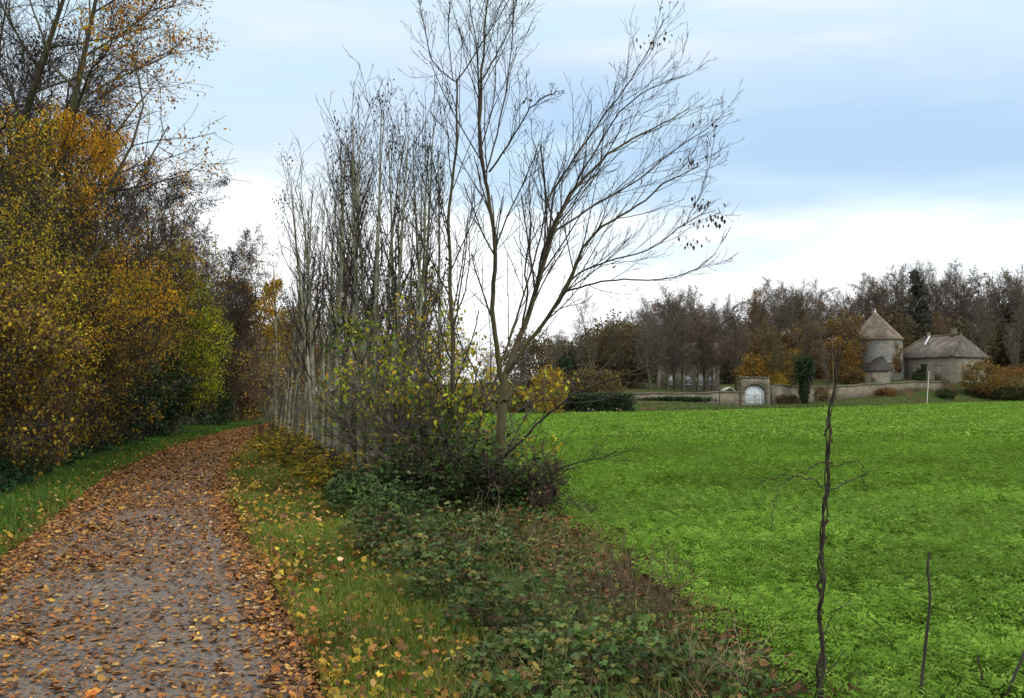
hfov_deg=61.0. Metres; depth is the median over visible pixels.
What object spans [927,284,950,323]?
wood tree
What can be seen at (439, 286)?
sapling
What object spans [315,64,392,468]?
sapling
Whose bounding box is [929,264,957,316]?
wood tree
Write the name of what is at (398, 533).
bramble bush
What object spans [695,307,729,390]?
wood tree
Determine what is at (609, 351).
wood tree
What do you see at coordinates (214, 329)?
ivy bush
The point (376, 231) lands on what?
sapling
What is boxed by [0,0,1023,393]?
sky
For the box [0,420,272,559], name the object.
grass
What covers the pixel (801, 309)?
wood tree
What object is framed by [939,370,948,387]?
wood tree
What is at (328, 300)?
sapling
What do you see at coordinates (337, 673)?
fallen leaves
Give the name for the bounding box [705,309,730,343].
wood tree
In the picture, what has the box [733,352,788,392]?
garden bush
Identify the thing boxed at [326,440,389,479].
undergrowth bush
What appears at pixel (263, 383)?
understorey bush
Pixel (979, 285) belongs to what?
wood tree
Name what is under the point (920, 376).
garden bush
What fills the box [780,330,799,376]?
undergrowth bush
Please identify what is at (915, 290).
conifer tree
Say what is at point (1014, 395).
ragged hedge
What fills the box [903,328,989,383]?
stone barn
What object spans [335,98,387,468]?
sapling
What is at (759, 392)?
door
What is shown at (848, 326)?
wood tree
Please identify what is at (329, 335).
thicket shrub
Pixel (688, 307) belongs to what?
wood tree
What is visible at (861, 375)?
garden bush
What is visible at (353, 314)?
sapling
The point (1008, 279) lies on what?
wood tree
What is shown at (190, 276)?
spindle tree
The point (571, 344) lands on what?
undergrowth bush
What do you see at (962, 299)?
wood tree
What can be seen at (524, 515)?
bramble bush
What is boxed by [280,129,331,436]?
sapling
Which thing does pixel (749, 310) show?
wood tree
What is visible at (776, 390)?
stone wall
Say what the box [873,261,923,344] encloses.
wood tree
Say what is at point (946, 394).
garden bush
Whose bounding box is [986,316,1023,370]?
undergrowth bush
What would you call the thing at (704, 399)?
ivy bank
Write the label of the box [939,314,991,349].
undergrowth bush
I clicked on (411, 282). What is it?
sapling
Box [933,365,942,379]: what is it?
door
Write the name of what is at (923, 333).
undergrowth bush
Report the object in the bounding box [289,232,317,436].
sapling
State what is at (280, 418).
sapling
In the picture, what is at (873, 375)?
door
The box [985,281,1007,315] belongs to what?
wood tree
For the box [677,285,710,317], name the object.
wood tree
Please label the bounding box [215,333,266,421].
understorey bush
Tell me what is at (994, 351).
undergrowth bush
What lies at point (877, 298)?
wood tree
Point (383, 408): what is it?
maple shrub
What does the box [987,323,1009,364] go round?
undergrowth bush
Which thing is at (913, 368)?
door
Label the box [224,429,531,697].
grass
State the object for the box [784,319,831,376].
undergrowth bush
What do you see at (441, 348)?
elder shrub
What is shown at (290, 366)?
sapling
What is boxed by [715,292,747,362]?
wood tree
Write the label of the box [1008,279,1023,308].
wood tree
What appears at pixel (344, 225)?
sapling
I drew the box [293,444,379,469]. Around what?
undergrowth bush
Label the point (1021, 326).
wood tree
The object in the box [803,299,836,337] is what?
wood tree
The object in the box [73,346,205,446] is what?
holly bush
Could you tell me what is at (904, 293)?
wood tree
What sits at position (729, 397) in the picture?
stone wall
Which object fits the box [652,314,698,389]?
wood tree
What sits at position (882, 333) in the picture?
dovecote tower
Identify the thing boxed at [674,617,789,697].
dead weed
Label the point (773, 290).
wood tree
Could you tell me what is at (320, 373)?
sapling
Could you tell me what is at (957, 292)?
wood tree
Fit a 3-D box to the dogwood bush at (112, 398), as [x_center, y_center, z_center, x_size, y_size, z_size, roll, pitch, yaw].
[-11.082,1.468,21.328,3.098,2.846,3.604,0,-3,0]
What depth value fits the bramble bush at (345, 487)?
11.61 m
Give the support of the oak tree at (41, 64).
on the ground at (819, 382)
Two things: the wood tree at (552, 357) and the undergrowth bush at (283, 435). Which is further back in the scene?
the wood tree at (552, 357)
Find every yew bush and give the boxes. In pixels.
[118,368,212,435]
[181,390,243,425]
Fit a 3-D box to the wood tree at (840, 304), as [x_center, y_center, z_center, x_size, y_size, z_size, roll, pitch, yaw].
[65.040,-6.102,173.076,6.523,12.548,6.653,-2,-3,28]
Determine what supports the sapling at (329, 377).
on the ground at (819, 382)
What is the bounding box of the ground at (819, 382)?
[1,360,1023,697]
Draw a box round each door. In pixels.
[745,386,754,404]
[754,386,764,404]
[871,373,875,380]
[911,367,917,379]
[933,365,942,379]
[963,363,970,377]
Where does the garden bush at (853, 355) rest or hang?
on the ground at (819, 382)
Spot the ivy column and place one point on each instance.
(565, 363)
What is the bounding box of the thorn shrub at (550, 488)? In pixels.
[470,434,577,518]
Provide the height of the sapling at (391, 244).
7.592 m
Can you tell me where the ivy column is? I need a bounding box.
[531,350,594,393]
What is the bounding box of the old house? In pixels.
[658,343,721,389]
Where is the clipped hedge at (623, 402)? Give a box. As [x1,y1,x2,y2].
[549,391,636,411]
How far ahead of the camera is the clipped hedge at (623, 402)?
71.66 m
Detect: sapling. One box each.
[251,143,325,444]
[253,242,295,426]
[266,159,346,455]
[269,183,323,434]
[274,220,321,431]
[277,266,311,434]
[277,271,306,430]
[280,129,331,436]
[283,232,311,437]
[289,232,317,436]
[293,192,345,437]
[301,209,349,408]
[302,136,363,450]
[302,164,337,450]
[304,113,380,455]
[306,127,388,451]
[308,165,362,456]
[312,172,373,440]
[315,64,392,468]
[315,107,385,446]
[315,155,366,431]
[318,91,389,457]
[318,108,384,443]
[328,121,381,419]
[331,45,434,465]
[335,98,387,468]
[337,150,376,454]
[346,103,426,432]
[346,145,395,383]
[360,77,445,466]
[365,87,420,463]
[365,108,447,435]
[376,123,417,413]
[389,73,463,460]
[390,164,432,459]
[395,95,450,461]
[400,72,455,459]
[406,95,457,453]
[760,313,873,697]
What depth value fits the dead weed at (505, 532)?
9.01 m
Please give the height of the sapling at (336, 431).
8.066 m
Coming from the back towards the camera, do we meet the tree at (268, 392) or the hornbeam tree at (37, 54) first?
the tree at (268, 392)
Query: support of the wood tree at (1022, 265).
on the ground at (819, 382)
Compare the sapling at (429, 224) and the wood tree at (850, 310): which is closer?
the sapling at (429, 224)
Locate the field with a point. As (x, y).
(782, 653)
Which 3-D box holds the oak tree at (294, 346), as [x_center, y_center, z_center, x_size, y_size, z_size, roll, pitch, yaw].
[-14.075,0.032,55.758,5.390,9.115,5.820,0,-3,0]
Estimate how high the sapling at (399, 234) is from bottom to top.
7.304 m
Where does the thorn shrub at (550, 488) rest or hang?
on the ground at (819, 382)
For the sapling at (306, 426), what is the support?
on the ground at (819, 382)
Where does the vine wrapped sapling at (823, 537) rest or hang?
on the ground at (819, 382)
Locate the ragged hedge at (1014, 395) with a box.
[957,385,1023,400]
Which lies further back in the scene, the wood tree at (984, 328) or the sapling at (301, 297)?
the wood tree at (984, 328)
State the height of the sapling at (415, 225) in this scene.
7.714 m
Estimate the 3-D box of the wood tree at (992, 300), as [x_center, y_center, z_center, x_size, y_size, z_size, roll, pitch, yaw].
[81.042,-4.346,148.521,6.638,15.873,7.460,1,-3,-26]
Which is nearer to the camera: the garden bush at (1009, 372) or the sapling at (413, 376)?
the sapling at (413, 376)
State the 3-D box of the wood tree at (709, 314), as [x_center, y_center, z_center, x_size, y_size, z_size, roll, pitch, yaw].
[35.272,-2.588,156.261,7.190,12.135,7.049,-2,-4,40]
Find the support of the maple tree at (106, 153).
on the ground at (819, 382)
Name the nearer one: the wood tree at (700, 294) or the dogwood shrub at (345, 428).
the dogwood shrub at (345, 428)
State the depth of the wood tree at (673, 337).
100.75 m
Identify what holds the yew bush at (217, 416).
on the ground at (819, 382)
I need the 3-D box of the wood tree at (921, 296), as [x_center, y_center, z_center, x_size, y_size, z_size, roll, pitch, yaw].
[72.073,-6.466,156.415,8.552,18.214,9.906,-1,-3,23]
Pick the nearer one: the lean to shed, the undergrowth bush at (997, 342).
the lean to shed
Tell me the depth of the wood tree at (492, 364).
80.00 m
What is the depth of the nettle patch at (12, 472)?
15.11 m
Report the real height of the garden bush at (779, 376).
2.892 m
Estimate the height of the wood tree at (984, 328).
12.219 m
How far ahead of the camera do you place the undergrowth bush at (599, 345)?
103.13 m
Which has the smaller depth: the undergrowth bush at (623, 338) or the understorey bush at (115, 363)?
the understorey bush at (115, 363)
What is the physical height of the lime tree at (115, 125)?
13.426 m
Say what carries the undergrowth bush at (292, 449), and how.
on the ground at (819, 382)
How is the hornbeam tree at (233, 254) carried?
on the ground at (819, 382)
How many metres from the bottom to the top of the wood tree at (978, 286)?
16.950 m
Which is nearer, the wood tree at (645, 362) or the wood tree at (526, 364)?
the wood tree at (526, 364)
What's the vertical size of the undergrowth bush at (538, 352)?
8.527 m
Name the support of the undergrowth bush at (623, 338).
on the ground at (819, 382)
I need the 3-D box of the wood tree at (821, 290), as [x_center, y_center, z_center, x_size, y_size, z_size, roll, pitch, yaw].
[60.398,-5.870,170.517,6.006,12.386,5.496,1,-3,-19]
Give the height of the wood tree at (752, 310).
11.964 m
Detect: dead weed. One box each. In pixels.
[388,485,602,570]
[495,479,645,557]
[542,530,754,641]
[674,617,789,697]
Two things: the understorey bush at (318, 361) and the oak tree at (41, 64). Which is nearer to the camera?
the oak tree at (41, 64)
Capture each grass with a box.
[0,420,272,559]
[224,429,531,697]
[355,377,1023,412]
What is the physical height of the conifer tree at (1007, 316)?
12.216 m
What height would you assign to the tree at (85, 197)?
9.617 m
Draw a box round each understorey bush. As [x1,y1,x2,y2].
[0,251,107,476]
[5,299,108,461]
[14,201,175,450]
[91,329,192,436]
[100,236,231,434]
[158,326,234,428]
[175,375,219,424]
[190,307,270,423]
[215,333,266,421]
[235,339,279,416]
[256,312,296,416]
[272,312,335,414]
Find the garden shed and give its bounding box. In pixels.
[720,387,734,390]
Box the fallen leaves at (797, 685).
[447,498,911,697]
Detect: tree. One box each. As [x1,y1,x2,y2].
[0,0,199,441]
[0,0,210,462]
[0,0,251,454]
[0,4,150,434]
[0,90,150,458]
[2,111,206,367]
[2,128,137,301]
[4,90,201,456]
[30,207,186,420]
[45,106,207,432]
[97,150,259,428]
[121,153,264,359]
[128,220,259,423]
[159,216,256,423]
[175,220,279,425]
[215,272,262,329]
[218,250,303,420]
[237,320,293,426]
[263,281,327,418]
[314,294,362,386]
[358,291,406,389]
[373,270,464,399]
[385,0,601,500]
[410,0,753,519]
[447,340,478,384]
[478,349,505,401]
[506,332,536,387]
[542,328,570,385]
[559,330,587,391]
[564,287,602,390]
[592,324,630,389]
[615,306,653,385]
[626,305,659,389]
[632,298,661,336]
[634,294,660,325]
[638,283,701,339]
[640,314,672,389]
[643,294,690,390]
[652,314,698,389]
[657,293,699,314]
[661,283,699,391]
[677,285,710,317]
[678,292,699,326]
[679,308,719,391]
[683,300,712,335]
[693,324,717,391]
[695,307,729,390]
[696,302,724,336]
[697,294,719,342]
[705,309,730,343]
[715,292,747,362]
[719,298,753,390]
[739,287,778,342]
[739,293,766,342]
[742,302,770,341]
[744,314,764,343]
[745,278,771,337]
[756,320,785,382]
[762,276,794,326]
[763,289,787,338]
[763,301,796,343]
[770,282,797,335]
[776,282,798,329]
[779,286,824,330]
[782,288,816,342]
[783,294,811,353]
[784,278,815,328]
[789,308,828,384]
[792,276,839,334]
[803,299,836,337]
[809,288,837,322]
[817,294,851,336]
[819,348,831,400]
[824,289,852,320]
[832,295,864,332]
[838,313,857,357]
[844,270,881,318]
[844,278,890,326]
[851,271,914,331]
[855,278,894,317]
[862,276,899,320]
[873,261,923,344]
[878,266,907,303]
[880,279,931,320]
[887,264,935,332]
[889,342,903,381]
[895,317,917,348]
[900,270,936,337]
[901,271,933,319]
[907,257,939,317]
[919,267,944,319]
[920,261,963,333]
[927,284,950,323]
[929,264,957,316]
[930,263,990,330]
[932,311,955,334]
[938,273,983,325]
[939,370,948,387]
[942,259,992,323]
[946,276,976,327]
[952,286,1004,343]
[960,298,997,367]
[961,278,1015,367]
[968,265,1000,323]
[968,272,1023,339]
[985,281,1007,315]
[987,266,1018,328]
[993,268,1022,310]
[994,272,1023,337]
[999,275,1023,333]
[1000,263,1023,301]
[1002,327,1022,368]
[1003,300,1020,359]
[1004,284,1023,375]
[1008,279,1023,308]
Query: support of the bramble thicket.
on the ground at (819, 382)
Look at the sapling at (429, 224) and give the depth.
15.78 m
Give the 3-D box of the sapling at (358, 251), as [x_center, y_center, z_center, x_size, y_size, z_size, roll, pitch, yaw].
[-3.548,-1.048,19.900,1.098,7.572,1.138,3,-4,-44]
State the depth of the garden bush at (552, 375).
65.75 m
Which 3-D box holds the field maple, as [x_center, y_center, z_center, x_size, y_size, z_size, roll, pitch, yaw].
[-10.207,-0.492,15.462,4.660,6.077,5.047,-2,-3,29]
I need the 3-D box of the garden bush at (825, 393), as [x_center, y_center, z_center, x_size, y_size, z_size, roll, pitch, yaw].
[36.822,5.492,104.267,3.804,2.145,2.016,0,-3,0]
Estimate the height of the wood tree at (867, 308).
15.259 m
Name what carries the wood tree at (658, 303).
on the ground at (819, 382)
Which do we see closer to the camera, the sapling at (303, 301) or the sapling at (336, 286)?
the sapling at (336, 286)
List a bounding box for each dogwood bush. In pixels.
[13,357,136,456]
[207,380,277,421]
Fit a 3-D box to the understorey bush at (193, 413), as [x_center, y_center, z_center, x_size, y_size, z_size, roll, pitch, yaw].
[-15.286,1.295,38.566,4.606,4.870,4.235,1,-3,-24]
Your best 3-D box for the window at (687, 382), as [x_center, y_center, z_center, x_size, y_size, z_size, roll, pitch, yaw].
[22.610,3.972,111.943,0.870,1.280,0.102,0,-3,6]
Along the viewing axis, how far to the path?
6.15 m
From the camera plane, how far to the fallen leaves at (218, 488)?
7.98 m
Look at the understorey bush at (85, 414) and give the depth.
20.04 m
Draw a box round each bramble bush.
[249,417,372,487]
[321,440,441,524]
[335,479,539,576]
[342,379,578,516]
[382,541,731,697]
[483,498,587,566]
[503,546,791,697]
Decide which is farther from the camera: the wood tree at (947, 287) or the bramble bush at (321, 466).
the wood tree at (947, 287)
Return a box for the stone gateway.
[738,376,769,404]
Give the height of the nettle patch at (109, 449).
0.762 m
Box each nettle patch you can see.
[0,449,79,498]
[39,424,179,461]
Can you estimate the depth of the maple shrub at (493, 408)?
13.53 m
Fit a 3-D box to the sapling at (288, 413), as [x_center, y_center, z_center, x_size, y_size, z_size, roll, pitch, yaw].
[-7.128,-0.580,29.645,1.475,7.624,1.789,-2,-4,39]
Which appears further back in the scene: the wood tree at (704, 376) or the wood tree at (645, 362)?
the wood tree at (704, 376)
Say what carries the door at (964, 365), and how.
in the stone barn
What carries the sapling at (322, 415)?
on the ground at (819, 382)
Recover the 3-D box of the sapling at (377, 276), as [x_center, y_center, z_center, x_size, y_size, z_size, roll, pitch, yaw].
[-2.580,-1.397,15.868,1.814,7.871,1.636,-3,-4,44]
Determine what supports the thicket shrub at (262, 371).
on the ground at (819, 382)
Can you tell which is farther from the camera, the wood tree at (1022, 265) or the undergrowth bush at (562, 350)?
the wood tree at (1022, 265)
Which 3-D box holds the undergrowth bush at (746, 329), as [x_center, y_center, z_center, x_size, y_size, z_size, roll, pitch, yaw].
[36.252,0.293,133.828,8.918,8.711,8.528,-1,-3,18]
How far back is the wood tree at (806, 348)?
117.89 m
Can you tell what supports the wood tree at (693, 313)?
on the ground at (819, 382)
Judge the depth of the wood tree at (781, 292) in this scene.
164.25 m
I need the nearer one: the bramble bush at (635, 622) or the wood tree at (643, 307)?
the bramble bush at (635, 622)
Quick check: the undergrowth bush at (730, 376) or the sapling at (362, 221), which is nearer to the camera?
the sapling at (362, 221)
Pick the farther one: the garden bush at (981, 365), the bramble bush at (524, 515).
the garden bush at (981, 365)
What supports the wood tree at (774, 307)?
on the ground at (819, 382)
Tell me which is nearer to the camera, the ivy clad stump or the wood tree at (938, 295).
the ivy clad stump
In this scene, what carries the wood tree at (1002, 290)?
on the ground at (819, 382)
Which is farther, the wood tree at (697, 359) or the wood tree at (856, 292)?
the wood tree at (856, 292)
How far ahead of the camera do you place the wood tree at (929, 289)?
178.24 m
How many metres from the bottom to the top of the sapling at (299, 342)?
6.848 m
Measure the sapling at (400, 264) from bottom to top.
7.542 m
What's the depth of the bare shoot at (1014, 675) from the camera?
4.32 m
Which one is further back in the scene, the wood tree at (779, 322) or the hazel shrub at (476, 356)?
the wood tree at (779, 322)
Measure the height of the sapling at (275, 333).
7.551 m
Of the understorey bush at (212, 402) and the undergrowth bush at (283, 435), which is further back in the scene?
the understorey bush at (212, 402)
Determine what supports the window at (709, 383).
in the old house
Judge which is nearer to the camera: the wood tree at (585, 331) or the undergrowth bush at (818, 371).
the wood tree at (585, 331)
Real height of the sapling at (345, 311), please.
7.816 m
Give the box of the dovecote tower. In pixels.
[850,309,903,379]
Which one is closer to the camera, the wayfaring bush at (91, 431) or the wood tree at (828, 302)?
the wayfaring bush at (91, 431)
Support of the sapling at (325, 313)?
on the ground at (819, 382)
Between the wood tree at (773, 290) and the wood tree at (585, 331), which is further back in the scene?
the wood tree at (773, 290)
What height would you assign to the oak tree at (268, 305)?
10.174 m
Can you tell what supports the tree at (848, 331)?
on the ground at (819, 382)
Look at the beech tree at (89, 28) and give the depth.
19.83 m
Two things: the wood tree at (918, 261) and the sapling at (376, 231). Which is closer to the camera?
the sapling at (376, 231)
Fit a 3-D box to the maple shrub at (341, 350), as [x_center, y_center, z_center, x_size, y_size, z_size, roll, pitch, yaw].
[-2.083,0.282,16.044,2.669,4.567,2.188,2,-4,-40]
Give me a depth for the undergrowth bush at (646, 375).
131.38 m
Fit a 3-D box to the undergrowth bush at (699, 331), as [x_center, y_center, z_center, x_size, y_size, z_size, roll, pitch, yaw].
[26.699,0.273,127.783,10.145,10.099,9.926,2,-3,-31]
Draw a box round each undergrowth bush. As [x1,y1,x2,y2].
[250,420,294,437]
[265,426,309,447]
[272,433,326,458]
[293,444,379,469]
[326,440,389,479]
[500,327,556,394]
[514,329,573,391]
[547,337,574,383]
[567,317,616,389]
[567,331,607,391]
[568,309,639,385]
[605,316,659,387]
[635,333,656,381]
[643,333,667,381]
[684,317,724,369]
[714,330,734,383]
[720,323,761,375]
[720,336,749,383]
[742,328,791,378]
[753,323,793,372]
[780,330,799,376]
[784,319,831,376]
[794,317,848,378]
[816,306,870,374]
[878,308,931,348]
[908,322,944,342]
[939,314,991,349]
[963,320,1000,371]
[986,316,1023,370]
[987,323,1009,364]
[997,333,1023,373]
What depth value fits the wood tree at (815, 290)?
148.31 m
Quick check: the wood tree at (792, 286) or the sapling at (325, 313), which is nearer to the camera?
the sapling at (325, 313)
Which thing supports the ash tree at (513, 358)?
on the ground at (819, 382)
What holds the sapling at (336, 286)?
on the ground at (819, 382)
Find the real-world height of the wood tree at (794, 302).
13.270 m
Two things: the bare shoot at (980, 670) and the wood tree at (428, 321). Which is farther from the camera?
the wood tree at (428, 321)
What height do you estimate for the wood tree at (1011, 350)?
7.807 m
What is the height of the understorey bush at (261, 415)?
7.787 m
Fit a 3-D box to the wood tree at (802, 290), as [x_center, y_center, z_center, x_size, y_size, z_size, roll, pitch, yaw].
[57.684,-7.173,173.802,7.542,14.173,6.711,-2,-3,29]
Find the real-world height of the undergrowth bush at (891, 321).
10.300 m
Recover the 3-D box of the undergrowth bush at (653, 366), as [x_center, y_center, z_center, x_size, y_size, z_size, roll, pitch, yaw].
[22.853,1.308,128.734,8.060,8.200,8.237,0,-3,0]
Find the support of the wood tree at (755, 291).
on the ground at (819, 382)
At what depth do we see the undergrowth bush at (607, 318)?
109.06 m
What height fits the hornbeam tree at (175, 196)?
11.823 m
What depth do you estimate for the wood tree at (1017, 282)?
164.38 m
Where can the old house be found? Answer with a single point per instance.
(690, 384)
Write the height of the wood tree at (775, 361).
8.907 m
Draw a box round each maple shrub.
[320,235,457,473]
[321,290,495,479]
[381,349,589,500]
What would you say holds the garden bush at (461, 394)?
on the ground at (819, 382)
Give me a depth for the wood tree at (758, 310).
149.31 m
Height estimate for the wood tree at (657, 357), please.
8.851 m
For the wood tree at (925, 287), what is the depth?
163.83 m
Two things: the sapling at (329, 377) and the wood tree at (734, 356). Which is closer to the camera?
the sapling at (329, 377)
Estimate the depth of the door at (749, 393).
99.73 m
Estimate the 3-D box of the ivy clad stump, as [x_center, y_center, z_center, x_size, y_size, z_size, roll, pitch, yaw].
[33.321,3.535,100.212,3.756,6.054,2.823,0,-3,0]
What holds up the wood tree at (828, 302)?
on the ground at (819, 382)
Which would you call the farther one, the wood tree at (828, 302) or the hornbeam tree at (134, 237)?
the wood tree at (828, 302)
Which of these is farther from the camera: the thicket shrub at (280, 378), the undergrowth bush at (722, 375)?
the undergrowth bush at (722, 375)
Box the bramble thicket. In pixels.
[0,371,130,471]
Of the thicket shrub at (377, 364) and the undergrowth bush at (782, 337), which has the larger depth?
the undergrowth bush at (782, 337)
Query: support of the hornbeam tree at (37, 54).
on the ground at (819, 382)
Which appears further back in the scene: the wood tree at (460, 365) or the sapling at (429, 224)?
the wood tree at (460, 365)
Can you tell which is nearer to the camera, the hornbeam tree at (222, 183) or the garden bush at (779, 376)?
the hornbeam tree at (222, 183)
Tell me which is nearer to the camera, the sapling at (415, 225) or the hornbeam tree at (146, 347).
the sapling at (415, 225)
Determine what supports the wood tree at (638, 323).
on the ground at (819, 382)
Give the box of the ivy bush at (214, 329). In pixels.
[139,265,239,432]
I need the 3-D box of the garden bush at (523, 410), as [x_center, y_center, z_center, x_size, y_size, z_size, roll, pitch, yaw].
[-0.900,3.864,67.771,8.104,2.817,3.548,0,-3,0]
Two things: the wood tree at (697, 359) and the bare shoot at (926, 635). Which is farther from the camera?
the wood tree at (697, 359)
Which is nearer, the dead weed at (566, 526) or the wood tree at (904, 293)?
the dead weed at (566, 526)
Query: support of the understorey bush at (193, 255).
on the ground at (819, 382)
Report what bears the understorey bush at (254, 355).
on the ground at (819, 382)
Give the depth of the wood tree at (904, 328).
134.41 m
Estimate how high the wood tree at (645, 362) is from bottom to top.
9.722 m
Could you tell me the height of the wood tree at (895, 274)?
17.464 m
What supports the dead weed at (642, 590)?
on the ground at (819, 382)
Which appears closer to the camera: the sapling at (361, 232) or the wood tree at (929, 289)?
the sapling at (361, 232)
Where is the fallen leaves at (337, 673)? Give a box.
[0,432,531,697]
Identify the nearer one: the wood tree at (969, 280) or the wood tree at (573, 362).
the wood tree at (573, 362)
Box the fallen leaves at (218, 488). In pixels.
[0,419,365,697]
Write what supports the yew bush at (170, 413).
on the ground at (819, 382)
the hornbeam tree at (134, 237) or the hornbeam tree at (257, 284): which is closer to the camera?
the hornbeam tree at (134, 237)
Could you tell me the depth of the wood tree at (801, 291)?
161.19 m
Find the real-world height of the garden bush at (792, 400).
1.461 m
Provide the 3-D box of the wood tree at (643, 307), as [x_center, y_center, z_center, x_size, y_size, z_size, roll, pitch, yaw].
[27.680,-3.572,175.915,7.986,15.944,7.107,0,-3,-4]
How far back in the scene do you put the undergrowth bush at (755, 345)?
125.48 m
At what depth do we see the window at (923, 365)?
121.75 m
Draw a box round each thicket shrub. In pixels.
[233,293,334,432]
[234,306,385,438]
[255,305,361,449]
[307,285,447,460]
[331,295,453,438]
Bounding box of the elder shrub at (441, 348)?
[296,264,494,471]
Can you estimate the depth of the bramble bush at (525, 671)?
5.05 m
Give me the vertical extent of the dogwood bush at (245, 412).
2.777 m
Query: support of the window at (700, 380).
in the old house
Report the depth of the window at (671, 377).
112.13 m
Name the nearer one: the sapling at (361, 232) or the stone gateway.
the sapling at (361, 232)
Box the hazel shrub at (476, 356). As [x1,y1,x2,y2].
[347,317,503,459]
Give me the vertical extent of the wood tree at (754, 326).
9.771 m
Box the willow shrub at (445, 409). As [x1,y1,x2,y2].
[326,359,507,480]
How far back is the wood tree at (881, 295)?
158.48 m
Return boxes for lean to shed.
[860,355,891,381]
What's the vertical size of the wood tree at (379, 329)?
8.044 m
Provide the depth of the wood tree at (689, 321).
101.56 m
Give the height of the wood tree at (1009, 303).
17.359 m
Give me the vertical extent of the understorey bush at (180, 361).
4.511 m
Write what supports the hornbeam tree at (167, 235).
on the ground at (819, 382)
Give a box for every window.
[669,375,672,384]
[684,375,690,384]
[696,375,702,384]
[708,375,714,384]
[920,363,927,370]
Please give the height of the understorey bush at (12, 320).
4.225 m
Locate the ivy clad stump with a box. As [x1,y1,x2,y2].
[783,354,818,403]
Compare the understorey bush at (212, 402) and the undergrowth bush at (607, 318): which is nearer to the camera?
the understorey bush at (212, 402)
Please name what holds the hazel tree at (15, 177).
on the ground at (819, 382)
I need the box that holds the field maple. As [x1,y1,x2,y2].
[0,167,111,441]
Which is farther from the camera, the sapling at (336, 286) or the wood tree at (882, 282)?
the wood tree at (882, 282)
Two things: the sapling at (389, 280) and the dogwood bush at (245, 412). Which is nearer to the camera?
the sapling at (389, 280)
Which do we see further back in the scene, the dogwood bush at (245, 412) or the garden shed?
the garden shed
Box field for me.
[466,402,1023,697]
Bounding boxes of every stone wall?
[623,391,739,404]
[770,384,832,404]
[832,381,943,399]
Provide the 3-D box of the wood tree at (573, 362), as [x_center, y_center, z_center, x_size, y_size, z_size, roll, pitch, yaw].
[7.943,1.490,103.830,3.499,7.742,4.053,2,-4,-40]
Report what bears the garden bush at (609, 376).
on the ground at (819, 382)
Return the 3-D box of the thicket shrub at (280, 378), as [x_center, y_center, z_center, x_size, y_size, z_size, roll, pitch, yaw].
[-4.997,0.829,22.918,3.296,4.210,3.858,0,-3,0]
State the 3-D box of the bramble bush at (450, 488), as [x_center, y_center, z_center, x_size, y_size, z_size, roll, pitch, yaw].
[-1.006,1.377,12.597,2.340,1.913,3.824,2,-3,-34]
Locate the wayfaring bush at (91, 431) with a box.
[43,400,117,454]
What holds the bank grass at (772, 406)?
on the ground at (819, 382)
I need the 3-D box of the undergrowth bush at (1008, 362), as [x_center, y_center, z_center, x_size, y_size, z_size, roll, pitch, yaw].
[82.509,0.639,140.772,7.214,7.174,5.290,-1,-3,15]
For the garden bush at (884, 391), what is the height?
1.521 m
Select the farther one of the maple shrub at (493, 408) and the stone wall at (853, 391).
the stone wall at (853, 391)
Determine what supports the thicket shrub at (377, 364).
on the ground at (819, 382)
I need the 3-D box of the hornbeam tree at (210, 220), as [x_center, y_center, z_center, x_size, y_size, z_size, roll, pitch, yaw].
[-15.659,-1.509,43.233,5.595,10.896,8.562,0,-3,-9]
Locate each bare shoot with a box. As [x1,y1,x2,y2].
[919,552,930,694]
[976,654,985,689]
[1005,651,1023,695]
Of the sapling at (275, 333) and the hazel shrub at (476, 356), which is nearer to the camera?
the hazel shrub at (476, 356)
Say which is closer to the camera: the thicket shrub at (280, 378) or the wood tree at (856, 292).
the thicket shrub at (280, 378)
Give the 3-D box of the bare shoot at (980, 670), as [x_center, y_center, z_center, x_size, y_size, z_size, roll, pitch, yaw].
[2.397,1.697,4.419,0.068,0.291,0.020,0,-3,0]
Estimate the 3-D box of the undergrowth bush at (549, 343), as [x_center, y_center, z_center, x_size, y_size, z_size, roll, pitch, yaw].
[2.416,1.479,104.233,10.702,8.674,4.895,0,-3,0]
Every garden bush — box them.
[408,378,480,409]
[460,383,545,412]
[528,358,567,412]
[555,363,626,401]
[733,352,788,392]
[761,346,813,385]
[768,372,788,384]
[775,394,801,404]
[813,386,831,401]
[817,335,870,381]
[830,366,868,383]
[874,386,898,395]
[911,366,927,380]
[934,388,957,399]
[958,355,1007,398]
[986,363,1023,398]
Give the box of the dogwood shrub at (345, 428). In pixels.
[308,361,422,467]
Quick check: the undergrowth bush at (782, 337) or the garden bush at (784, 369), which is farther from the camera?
the undergrowth bush at (782, 337)
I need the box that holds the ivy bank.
[633,395,717,403]
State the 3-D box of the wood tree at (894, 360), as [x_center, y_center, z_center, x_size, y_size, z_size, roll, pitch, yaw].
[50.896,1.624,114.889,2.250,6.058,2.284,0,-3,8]
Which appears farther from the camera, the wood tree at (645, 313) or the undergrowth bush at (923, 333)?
the wood tree at (645, 313)
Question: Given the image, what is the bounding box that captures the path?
[0,416,363,697]

